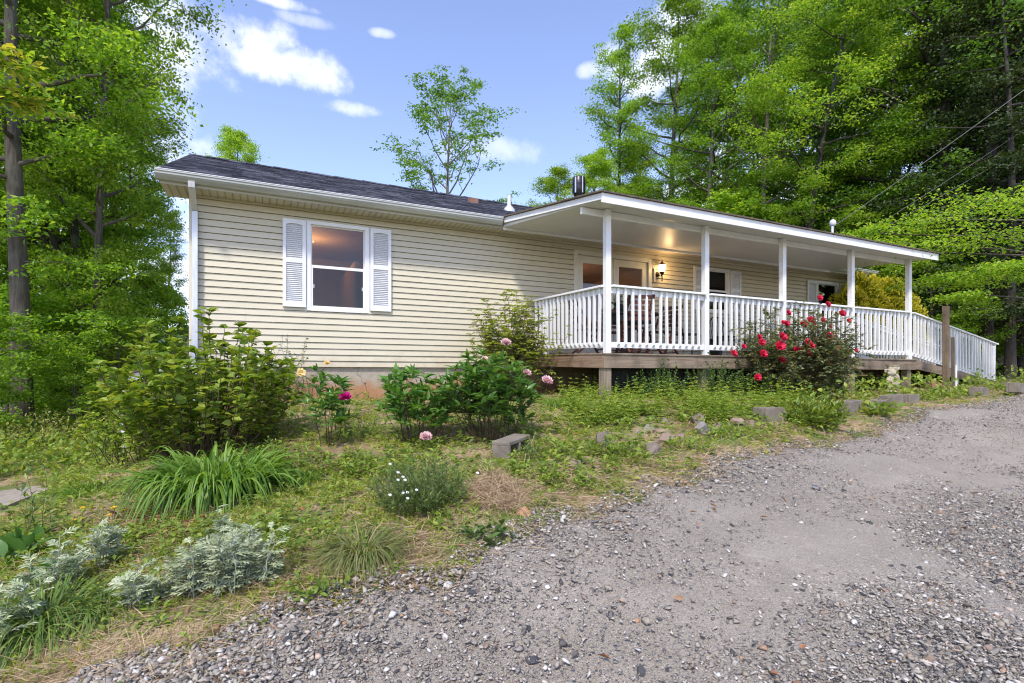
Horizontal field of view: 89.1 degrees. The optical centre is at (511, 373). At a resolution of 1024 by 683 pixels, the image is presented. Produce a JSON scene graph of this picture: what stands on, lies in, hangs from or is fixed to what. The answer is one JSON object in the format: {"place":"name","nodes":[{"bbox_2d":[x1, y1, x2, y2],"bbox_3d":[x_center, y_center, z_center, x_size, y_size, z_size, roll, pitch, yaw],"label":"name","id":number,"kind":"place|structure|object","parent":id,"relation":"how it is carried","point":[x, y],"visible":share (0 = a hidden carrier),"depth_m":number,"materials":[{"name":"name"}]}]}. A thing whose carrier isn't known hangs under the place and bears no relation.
{"place":"outdoors","nodes":[
{"label":"outdoors","id":0,"kind":"place"},
{"bbox_2d":[0,485,56,510],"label":"path","id":1,"kind":"structure","parent":0,"point":[8,496],"depth_m":6.08,"materials":[{"name":"grey stone"}]},
{"bbox_2d":[0,0,955,329],"label":"sky","id":2,"kind":"structure","parent":0,"point":[316,84],"materials":[{"name":"blue"}]},
{"bbox_2d":[0,363,1023,682],"bbox_3d":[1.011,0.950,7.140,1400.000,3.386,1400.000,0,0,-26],"label":"ground","id":3,"kind":"structure","parent":0,"point":[468,451],"depth_m":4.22,"materials":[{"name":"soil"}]},
{"bbox_2d":[0,575,55,652],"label":"silver artemisia","id":4,"kind":"object","parent":3,"relation":"on","point":[18,587],"visible":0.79,"depth_m":2.40,"materials":[{"name":"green plant"}]},
{"bbox_2d":[0,525,55,569],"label":"hosta","id":5,"kind":"object","parent":3,"relation":"on","point":[11,542],"visible":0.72,"depth_m":3.52,"materials":[{"name":"green plant"}]},
{"bbox_2d":[14,461,56,536],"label":"leafy plant","id":6,"kind":"object","parent":3,"relation":"on","point":[26,515],"visible":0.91,"depth_m":3.91,"materials":[{"name":"green plant"}]},
{"bbox_2d":[0,309,75,444],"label":"shrub","id":7,"kind":"object","parent":3,"relation":"on","point":[9,335],"visible":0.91,"depth_m":9.65,"materials":[{"name":"green plant"}]},
{"bbox_2d":[0,32,81,146],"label":"young tree","id":8,"kind":"object","parent":3,"relation":"on","point":[27,104],"visible":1,"depth_m":5.43,"materials":[{"name":"green plant"}]},
{"bbox_2d":[0,0,98,398],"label":"tree","id":9,"kind":"object","parent":3,"relation":"on","point":[30,244],"depth_m":15.39,"materials":[{"name":"green plant"}]},
{"bbox_2d":[0,406,103,455],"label":"variegated shrub","id":10,"kind":"object","parent":3,"relation":"on","point":[35,429],"visible":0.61,"depth_m":9.30,"materials":[{"name":"green plant"}]},
{"bbox_2d":[0,283,106,430],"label":"shrub","id":11,"kind":"object","parent":3,"relation":"on","point":[37,303],"visible":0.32,"depth_m":11.70,"materials":[{"name":"green plant"}]},
{"bbox_2d":[0,299,109,424],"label":"shrub","id":12,"kind":"object","parent":3,"relation":"on","point":[55,388],"visible":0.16,"depth_m":12.40,"materials":[{"name":"green plant"}]},
{"bbox_2d":[15,526,97,593],"bbox_3d":[-2.514,1.057,2.878,0.355,0.356,0.367,0,0,-41],"label":"silver artemisia","id":13,"kind":"object","parent":3,"relation":"on","point":[67,559],"visible":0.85,"depth_m":2.85,"materials":[{"name":"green plant"}]},
{"bbox_2d":[22,356,114,439],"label":"shrub","id":14,"kind":"object","parent":3,"relation":"on","point":[57,372],"visible":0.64,"depth_m":10.45,"materials":[{"name":"green plant"}]},
{"bbox_2d":[0,567,146,672],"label":"grass tuft","id":15,"kind":"object","parent":3,"relation":"on","point":[37,635],"visible":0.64,"depth_m":2.44,"materials":[{"name":"green plant"}]},
{"bbox_2d":[9,584,138,654],"bbox_3d":[-2.006,1.287,2.533,0.784,0.426,0.815,0,0,-26],"label":"grass tuft","id":16,"kind":"object","parent":3,"relation":"on","point":[88,616],"visible":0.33,"depth_m":2.44,"materials":[{"name":"green plant"}]},
{"bbox_2d":[38,477,122,506],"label":"grass tuft","id":17,"kind":"object","parent":3,"relation":"on","point":[78,492],"visible":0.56,"depth_m":4.88,"materials":[{"name":"green plant"}]},
{"bbox_2d":[5,258,160,415],"bbox_3d":[-10.704,-0.538,13.078,3.172,4.684,3.089,0,0,14],"label":"sapling","id":18,"kind":"object","parent":3,"relation":"on","point":[82,295],"visible":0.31,"depth_m":12.52,"materials":[{"name":"green plant"}]},
{"bbox_2d":[0,0,172,351],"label":"tree","id":19,"kind":"object","parent":3,"relation":"on","point":[148,34],"visible":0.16,"depth_m":13.54,"materials":[{"name":"green plant"}]},
{"bbox_2d":[0,0,178,424],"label":"tree","id":20,"kind":"object","parent":3,"relation":"on","point":[76,240],"visible":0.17,"depth_m":14.18,"materials":[{"name":"green plant"}]},
{"bbox_2d":[0,0,208,418],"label":"tree","id":21,"kind":"object","parent":3,"relation":"on","point":[44,238],"visible":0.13,"depth_m":14.83,"materials":[{"name":"green plant"}]},
{"bbox_2d":[31,311,178,427],"bbox_3d":[-9.008,0.117,12.009,2.656,3.112,2.477,0,0,1],"label":"shrub","id":22,"kind":"object","parent":3,"relation":"on","point":[92,336],"visible":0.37,"depth_m":11.65,"materials":[{"name":"green plant"}]},
{"bbox_2d":[81,517,131,568],"bbox_3d":[-2.448,1.022,3.102,0.253,0.340,0.315,0,0,14],"label":"silver artemisia","id":23,"kind":"object","parent":3,"relation":"on","point":[107,550],"visible":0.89,"depth_m":3.10,"materials":[{"name":"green plant"}]},
{"bbox_2d":[31,0,195,357],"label":"tree","id":24,"kind":"object","parent":3,"relation":"on","point":[148,235],"visible":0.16,"depth_m":15.80,"materials":[{"name":"green plant"}]},
{"bbox_2d":[0,0,234,418],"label":"tree","id":25,"kind":"object","parent":3,"relation":"on","point":[123,252],"visible":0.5,"depth_m":12.52,"materials":[{"name":"green plant"}]},
{"bbox_2d":[60,152,176,390],"bbox_3d":[-17.759,-4.393,22.962,6.123,13.315,5.933,0,0,8],"label":"tree","id":26,"kind":"object","parent":3,"relation":"on","point":[161,251],"depth_m":23.24,"materials":[{"name":"green plant"}]},
{"bbox_2d":[0,0,246,438],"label":"tree","id":27,"kind":"object","parent":3,"relation":"on","point":[16,220],"visible":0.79,"depth_m":10.85,"materials":[{"name":"green plant"}]},
{"bbox_2d":[65,89,188,361],"bbox_3d":[-13.630,-4.363,18.840,4.607,12.845,4.754,0,0,-34],"label":"tree","id":28,"kind":"object","parent":3,"relation":"on","point":[162,226],"visible":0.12,"depth_m":19.10,"materials":[{"name":"green plant"}]},
{"bbox_2d":[69,382,194,466],"bbox_3d":[-4.460,0.587,6.175,1.342,1.010,1.125,0,0,31],"label":"hydrangea shrub","id":29,"kind":"object","parent":3,"relation":"on","point":[116,438],"visible":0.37,"depth_m":5.91,"materials":[{"name":"green plant"}]},
{"bbox_2d":[89,270,188,391],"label":"sapling","id":30,"kind":"object","parent":3,"relation":"on","point":[161,291],"visible":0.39,"depth_m":14.93,"materials":[{"name":"green plant"}]},
{"bbox_2d":[104,552,196,608],"bbox_3d":[-1.773,1.039,2.582,0.394,0.284,0.311,0,0,-26],"label":"silver artemisia","id":31,"kind":"object","parent":3,"relation":"on","point":[128,579],"visible":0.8,"depth_m":2.55,"materials":[{"name":"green plant"}]},
{"bbox_2d":[129,289,188,355],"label":"sapling","id":32,"kind":"object","parent":3,"relation":"on","point":[166,309],"visible":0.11,"depth_m":18.89,"materials":[{"name":"green plant"}]},
{"bbox_2d":[151,210,188,345],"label":"tree","id":33,"kind":"object","parent":3,"relation":"on","point":[175,257],"visible":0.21,"depth_m":27.17,"materials":[{"name":"green plant"}]},
{"bbox_2d":[86,306,303,461],"bbox_3d":[-3.397,0.091,5.717,2.092,1.639,2.070,0,0,-26],"label":"hydrangea shrub","id":34,"kind":"object","parent":3,"relation":"on","point":[175,384],"visible":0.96,"depth_m":5.37,"materials":[{"name":"green plant"}]},
{"bbox_2d":[74,440,319,537],"bbox_3d":[-2.384,1.047,4.368,1.768,0.898,1.818,0,0,5],"label":"daylily clump","id":35,"kind":"object","parent":3,"relation":"on","point":[187,479],"visible":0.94,"depth_m":4.00,"materials":[{"name":"green plant"}]},
{"bbox_2d":[161,537,233,597],"bbox_3d":[-1.572,0.980,2.611,0.345,0.355,0.367,0,0,-26],"label":"silver artemisia","id":36,"kind":"object","parent":3,"relation":"on","point":[186,564],"visible":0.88,"depth_m":2.58,"materials":[{"name":"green plant"}]},
{"bbox_2d":[192,519,258,575],"bbox_3d":[-1.579,0.976,2.870,0.334,0.296,0.424,0,0,-26],"label":"silver artemisia","id":37,"kind":"object","parent":3,"relation":"on","point":[206,538],"visible":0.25,"depth_m":2.81,"materials":[{"name":"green plant"}]},
{"bbox_2d":[185,123,269,242],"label":"tree","id":38,"kind":"object","parent":3,"relation":"on","point":[233,142],"visible":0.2,"depth_m":33.41,"materials":[{"name":"green plant"}]},
{"bbox_2d":[199,521,291,593],"bbox_3d":[-1.328,0.944,2.617,0.367,0.370,0.331,0,0,5],"label":"silver artemisia","id":39,"kind":"object","parent":3,"relation":"on","point":[239,567],"visible":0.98,"depth_m":2.63,"materials":[{"name":"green plant"}]},
{"bbox_2d":[257,334,325,403],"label":"yellow rose","id":40,"kind":"object","parent":3,"relation":"on","point":[301,371],"visible":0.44,"depth_m":7.82,"materials":[{"name":"green plant"}]},
{"bbox_2d":[284,563,357,603],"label":"leafy plant","id":41,"kind":"object","parent":3,"relation":"on","point":[309,591],"visible":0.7,"depth_m":2.56,"materials":[{"name":"green plant"}]},
{"bbox_2d":[298,361,359,446],"bbox_3d":[-1.945,0.335,5.576,0.613,0.955,0.599,0,0,22],"label":"peony","id":42,"kind":"object","parent":3,"relation":"on","point":[337,397],"visible":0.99,"depth_m":5.52,"materials":[{"name":"green plant"}]},
{"bbox_2d":[323,408,389,444],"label":"leafy plant","id":43,"kind":"object","parent":3,"relation":"on","point":[364,426],"visible":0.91,"depth_m":5.70,"materials":[{"name":"green plant"}]},
{"bbox_2d":[294,519,433,596],"bbox_3d":[-0.850,1.082,2.947,0.836,0.442,0.799,0,0,36],"label":"grass tuft","id":44,"kind":"object","parent":3,"relation":"on","point":[344,548],"visible":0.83,"depth_m":2.85,"materials":[{"name":"green plant"}]},
{"bbox_2d":[372,362,463,446],"bbox_3d":[-0.987,0.328,5.573,1.021,0.898,1.072,0,0,-26],"label":"peony","id":45,"kind":"object","parent":3,"relation":"on","point":[402,408],"visible":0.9,"depth_m":5.44,"materials":[{"name":"green plant"}]},
{"bbox_2d":[363,456,478,518],"bbox_3d":[-0.614,0.765,3.574,0.730,0.391,0.808,0,0,-26],"label":"daisy mound","id":46,"kind":"object","parent":3,"relation":"on","point":[404,486],"visible":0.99,"depth_m":3.53,"materials":[{"name":"green plant"}]},
{"bbox_2d":[369,65,526,202],"bbox_3d":[-3.259,-8.169,29.071,8.303,18.449,9.016,0,0,37],"label":"tree","id":47,"kind":"object","parent":3,"relation":"on","point":[455,96],"visible":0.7,"depth_m":28.34,"materials":[{"name":"green plant"}]},
{"bbox_2d":[455,516,513,546],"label":"leafy plant","id":48,"kind":"object","parent":3,"relation":"on","point":[490,536],"visible":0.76,"depth_m":3.11,"materials":[{"name":"green plant"}]},
{"bbox_2d":[433,338,552,442],"bbox_3d":[-0.236,0.189,5.417,1.225,1.114,1.141,0,0,29],"label":"peony","id":49,"kind":"object","parent":3,"relation":"on","point":[485,387],"visible":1,"depth_m":5.27,"materials":[{"name":"green plant"}]},
{"bbox_2d":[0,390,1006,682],"bbox_3d":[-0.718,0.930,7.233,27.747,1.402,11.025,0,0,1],"label":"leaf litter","id":50,"kind":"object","parent":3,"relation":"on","point":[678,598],"visible":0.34,"depth_m":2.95,"materials":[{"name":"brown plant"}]},
{"bbox_2d":[0,380,1021,682],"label":"straw","id":51,"kind":"object","parent":3,"relation":"on","point":[486,492],"visible":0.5,"depth_m":3.29,"materials":[{"name":"beige plant"}]},
{"bbox_2d":[492,433,530,458],"bbox_3d":[-0.001,0.706,4.951,0.190,0.190,0.400,0,5,31],"label":"cinder block","id":52,"kind":"object","parent":3,"relation":"on","point":[502,447],"depth_m":4.82,"materials":[{"name":"concrete"}]},
{"bbox_2d":[0,365,1023,478],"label":"undergrowth","id":53,"kind":"object","parent":3,"relation":"on","point":[52,447],"visible":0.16,"depth_m":8.69,"materials":[{"name":"green plant"}]},
{"bbox_2d":[0,379,1023,682],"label":"weeds","id":54,"kind":"object","parent":3,"relation":"on","point":[344,461],"visible":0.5,"depth_m":4.43,"materials":[{"name":"green plant"}]},
{"bbox_2d":[154,153,878,411],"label":"house","id":55,"kind":"structure","parent":3,"relation":"on","point":[369,285],"depth_m":9.23,"materials":[{"name":"beige plastic"}]},
{"bbox_2d":[306,220,369,314],"bbox_3d":[-2.917,-1.763,8.732,1.025,1.505,0.090,0,0,-26],"label":"window","id":56,"kind":"structure","parent":55,"relation":"in","point":[366,231],"depth_m":8.70,"materials":[{"name":"white plastic"}]},
{"bbox_2d":[709,268,729,313],"bbox_3d":[4.897,-1.978,12.482,0.840,1.095,0.090,0,0,-26],"label":"window","id":57,"kind":"structure","parent":55,"relation":"in","point":[719,279],"depth_m":12.53,"materials":[{"name":"white plastic"}]},
{"bbox_2d":[816,280,838,316],"bbox_3d":[8.635,-1.763,14.275,0.970,1.505,0.090,0,0,-26],"label":"window","id":58,"kind":"structure","parent":55,"relation":"in","point":[827,288],"depth_m":14.30,"materials":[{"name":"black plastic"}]},
{"bbox_2d":[460,289,572,394],"bbox_3d":[-0.027,-0.523,8.950,1.598,1.903,1.752,0,0,-26],"label":"azalea","id":59,"kind":"object","parent":3,"relation":"on","point":[522,345],"visible":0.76,"depth_m":8.69,"materials":[{"name":"green plant"}]},
{"bbox_2d":[71,388,969,579],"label":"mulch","id":60,"kind":"object","parent":3,"relation":"on","point":[112,512],"visible":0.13,"depth_m":3.87,"materials":[{"name":"brown wood"}]},
{"bbox_2d":[525,163,576,206],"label":"tree","id":61,"kind":"object","parent":3,"relation":"on","point":[553,182],"visible":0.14,"depth_m":30.53,"materials":[{"name":"green plant"}]},
{"bbox_2d":[562,147,635,197],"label":"tree","id":62,"kind":"object","parent":3,"relation":"on","point":[599,162],"visible":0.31,"depth_m":24.74,"materials":[{"name":"green plant"}]},
{"bbox_2d":[584,433,646,455],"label":"leafy plant","id":63,"kind":"object","parent":3,"relation":"on","point":[610,444],"visible":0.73,"depth_m":4.98,"materials":[{"name":"green plant"}]},
{"bbox_2d":[574,20,661,195],"bbox_3d":[5.478,-8.977,27.210,4.415,18.928,4.277,0,0,2],"label":"tree","id":64,"kind":"object","parent":3,"relation":"on","point":[621,57],"visible":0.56,"depth_m":26.94,"materials":[{"name":"green plant"}]},
{"bbox_2d":[604,141,669,200],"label":"tree","id":65,"kind":"object","parent":3,"relation":"on","point":[626,173],"visible":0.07,"depth_m":32.56,"materials":[{"name":"green plant"}]},
{"bbox_2d":[631,358,689,397],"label":"vine","id":66,"kind":"object","parent":3,"relation":"on","point":[658,374],"visible":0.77,"depth_m":8.09,"materials":[{"name":"green plant"}]},
{"bbox_2d":[577,0,775,211],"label":"tree","id":67,"kind":"object","parent":3,"relation":"on","point":[692,7],"visible":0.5,"depth_m":25.42,"materials":[{"name":"green plant"}]},
{"bbox_2d":[558,371,818,427],"bbox_3d":[2.897,0.286,7.627,4.977,0.694,2.856,0,0,-6],"label":"weed patch","id":68,"kind":"object","parent":3,"relation":"on","point":[725,404],"visible":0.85,"depth_m":7.05,"materials":[{"name":"green plant"}]},
{"bbox_2d":[664,435,721,456],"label":"leafy plant","id":69,"kind":"object","parent":3,"relation":"on","point":[689,440],"visible":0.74,"depth_m":5.22,"materials":[{"name":"green plant"}]},
{"bbox_2d":[660,42,734,197],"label":"tree","id":70,"kind":"object","parent":3,"relation":"on","point":[680,102],"visible":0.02,"depth_m":30.87,"materials":[{"name":"green plant"}]},
{"bbox_2d":[688,352,739,397],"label":"leafy plant","id":71,"kind":"object","parent":3,"relation":"on","point":[712,383],"visible":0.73,"depth_m":8.51,"materials":[{"name":"green plant"}]},
{"bbox_2d":[621,3,811,217],"bbox_3d":[8.960,-7.492,23.354,7.692,15.841,7.541,0,0,45],"label":"tree","id":72,"kind":"object","parent":3,"relation":"on","point":[727,27],"visible":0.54,"depth_m":22.21,"materials":[{"name":"green plant"}]},
{"bbox_2d":[502,189,940,399],"bbox_3d":[4.531,-1.137,10.651,9.525,3.464,2.876,0,0,-26],"label":"porch","id":73,"kind":"object","parent":3,"relation":"on","point":[606,218],"visible":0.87,"depth_m":9.24,"materials":[{"name":"grey wood"}]},
{"bbox_2d":[601,311,658,353],"bbox_3d":[2.126,-0.703,9.394,1.040,0.740,1.040,0,0,-26],"label":"porch table","id":74,"kind":"object","parent":73,"relation":"on","point":[613,318],"visible":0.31,"depth_m":9.26,"materials":[{"name":"black paint"}]},
{"bbox_2d":[615,294,654,353],"bbox_3d":[2.044,-0.804,8.685,0.452,0.966,0.617,0,0,-11],"label":"folding chair","id":75,"kind":"object","parent":73,"relation":"on","point":[639,350],"visible":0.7,"depth_m":8.47,"materials":[{"name":"brown wood"}]},
{"bbox_2d":[645,304,683,353],"bbox_3d":[2.851,-0.816,9.764,0.617,0.966,0.452,0,0,-41],"label":"folding chair","id":76,"kind":"object","parent":73,"relation":"on","point":[663,331],"visible":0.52,"depth_m":9.84,"materials":[{"name":"brown wood"}]},
{"bbox_2d":[611,368,812,396],"bbox_3d":[3.792,0.236,9.493,5.150,0.651,0.208,0,0,-26],"label":"netting","id":77,"kind":"object","parent":73,"relation":"hanging from","point":[624,374],"visible":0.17,"depth_m":8.96,"materials":[{"name":"black fabric"}]},
{"bbox_2d":[642,0,815,215],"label":"tree","id":78,"kind":"object","parent":3,"relation":"on","point":[688,132],"visible":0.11,"depth_m":28.14,"materials":[{"name":"green plant"}]},
{"bbox_2d":[696,183,794,224],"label":"sapling","id":79,"kind":"object","parent":3,"relation":"on","point":[742,205],"visible":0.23,"depth_m":20.49,"materials":[{"name":"green plant"}]},
{"bbox_2d":[726,361,771,398],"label":"leafy plant","id":80,"kind":"object","parent":3,"relation":"on","point":[742,381],"visible":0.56,"depth_m":8.73,"materials":[{"name":"green plant"}]},
{"bbox_2d":[753,407,786,421],"bbox_3d":[3.326,0.533,6.701,0.420,0.190,0.190,2,-1,-28],"label":"cinder block","id":81,"kind":"object","parent":3,"relation":"on","point":[771,412],"depth_m":6.60,"materials":[{"name":"concrete"}]},
{"bbox_2d":[673,0,880,224],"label":"tree","id":82,"kind":"object","parent":3,"relation":"on","point":[743,16],"visible":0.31,"depth_m":22.46,"materials":[{"name":"green plant"}]},
{"bbox_2d":[729,293,878,398],"bbox_3d":[4.987,-0.467,9.102,2.254,1.952,2.329,0,0,20],"label":"rose bush","id":83,"kind":"object","parent":3,"relation":"on","point":[827,353],"visible":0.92,"depth_m":8.60,"materials":[{"name":"green plant"}]},
{"bbox_2d":[719,0,904,226],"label":"tree","id":84,"kind":"object","parent":3,"relation":"on","point":[770,114],"visible":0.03,"depth_m":26.20,"materials":[{"name":"green plant"}]},
{"bbox_2d":[778,388,852,430],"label":"leafy plant","id":85,"kind":"object","parent":3,"relation":"on","point":[831,412],"visible":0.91,"depth_m":6.54,"materials":[{"name":"green plant"}]},
{"bbox_2d":[721,0,944,231],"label":"tree","id":86,"kind":"object","parent":3,"relation":"on","point":[877,62],"visible":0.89,"depth_m":17.77,"materials":[{"name":"green plant"}]},
{"bbox_2d":[696,0,971,231],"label":"tree","id":87,"kind":"object","parent":3,"relation":"on","point":[787,185],"visible":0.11,"depth_m":22.86,"materials":[{"name":"green plant"}]},
{"bbox_2d":[828,271,929,379],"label":"golden cypress","id":88,"kind":"object","parent":3,"relation":"on","point":[867,289],"visible":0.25,"depth_m":13.85,"materials":[{"name":"yellow plant"}]},
{"bbox_2d":[858,398,906,418],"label":"leafy plant","id":89,"kind":"object","parent":3,"relation":"on","point":[872,410],"visible":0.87,"depth_m":7.35,"materials":[{"name":"green plant"}]},
{"bbox_2d":[749,0,1023,366],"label":"tree","id":90,"kind":"object","parent":3,"relation":"on","point":[944,154],"visible":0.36,"depth_m":17.73,"materials":[{"name":"green plant"}]},
{"bbox_2d":[778,0,1006,300],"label":"tree","id":91,"kind":"object","parent":3,"relation":"on","point":[895,164],"visible":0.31,"depth_m":18.90,"materials":[{"name":"green plant"}]},
{"bbox_2d":[816,0,1000,289],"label":"tree","id":92,"kind":"object","parent":3,"relation":"on","point":[866,186],"visible":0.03,"depth_m":23.41,"materials":[{"name":"green plant"}]},
{"bbox_2d":[855,312,998,384],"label":"access ramp","id":93,"kind":"structure","parent":3,"relation":"on","point":[927,365],"depth_m":12.60,"materials":[{"name":"grey wood"}]},
{"bbox_2d":[840,181,1023,306],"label":"young tree","id":94,"kind":"object","parent":3,"relation":"on","point":[982,277],"visible":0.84,"depth_m":11.73,"materials":[{"name":"green plant"}]},
{"bbox_2d":[867,225,1003,356],"bbox_3d":[12.930,-2.011,16.181,3.432,5.204,3.525,0,0,-21],"label":"sapling","id":95,"kind":"object","parent":3,"relation":"on","point":[916,267],"visible":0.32,"depth_m":15.90,"materials":[{"name":"green plant"}]},
{"bbox_2d":[850,0,1023,376],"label":"hemlock tree","id":96,"kind":"object","parent":3,"relation":"on","point":[991,91],"visible":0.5,"depth_m":15.92,"materials":[{"name":"green plant"}]},
{"bbox_2d":[870,209,1004,334],"bbox_3d":[14.809,-2.679,18.911,4.462,6.765,4.582,0,0,38],"label":"sapling","id":97,"kind":"object","parent":3,"relation":"on","point":[894,236],"visible":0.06,"depth_m":18.36,"materials":[{"name":"green plant"}]},
{"bbox_2d":[860,0,1019,331],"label":"hemlock tree","id":98,"kind":"object","parent":3,"relation":"on","point":[913,163],"visible":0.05,"depth_m":21.25,"materials":[{"name":"green plant"}]},
{"bbox_2d":[866,37,1023,357],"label":"conifer","id":99,"kind":"object","parent":3,"relation":"on","point":[964,146],"visible":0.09,"depth_m":18.89,"materials":[{"name":"green plant"}]},
{"bbox_2d":[942,306,949,391],"bbox_3d":[9.177,-0.443,10.992,0.120,1.967,0.109,0,0,-34],"label":"wooden post","id":100,"kind":"object","parent":3,"relation":"on","point":[946,341],"visible":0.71,"depth_m":10.96,"materials":[{"name":"brown wood"}]},
{"bbox_2d":[902,0,1023,321],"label":"hemlock tree","id":101,"kind":"object","parent":3,"relation":"on","point":[998,103],"visible":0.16,"depth_m":16.04,"materials":[{"name":"green plant"}]},
{"bbox_2d":[904,0,1023,378],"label":"conifer","id":102,"kind":"object","parent":3,"relation":"on","point":[1010,356],"visible":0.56,"depth_m":14.95,"materials":[{"name":"green plant"}]},
{"bbox_2d":[913,13,1023,375],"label":"hemlock tree","id":103,"kind":"object","parent":3,"relation":"on","point":[1020,361],"visible":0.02,"depth_m":18.85,"materials":[{"name":"green plant"}]},
{"bbox_2d":[929,299,1020,368],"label":"shrub","id":104,"kind":"object","parent":3,"relation":"on","point":[969,327],"visible":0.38,"depth_m":15.05,"materials":[{"name":"green plant"}]},
{"bbox_2d":[954,272,1023,373],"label":"shrub","id":105,"kind":"object","parent":3,"relation":"on","point":[1000,350],"visible":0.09,"depth_m":19.75,"materials":[{"name":"plant"}]},
{"bbox_2d":[61,393,1023,682],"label":"gravel driveway","id":106,"kind":"structure","parent":0,"point":[798,552],"depth_m":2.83,"materials":[{"name":"grey gravel"}]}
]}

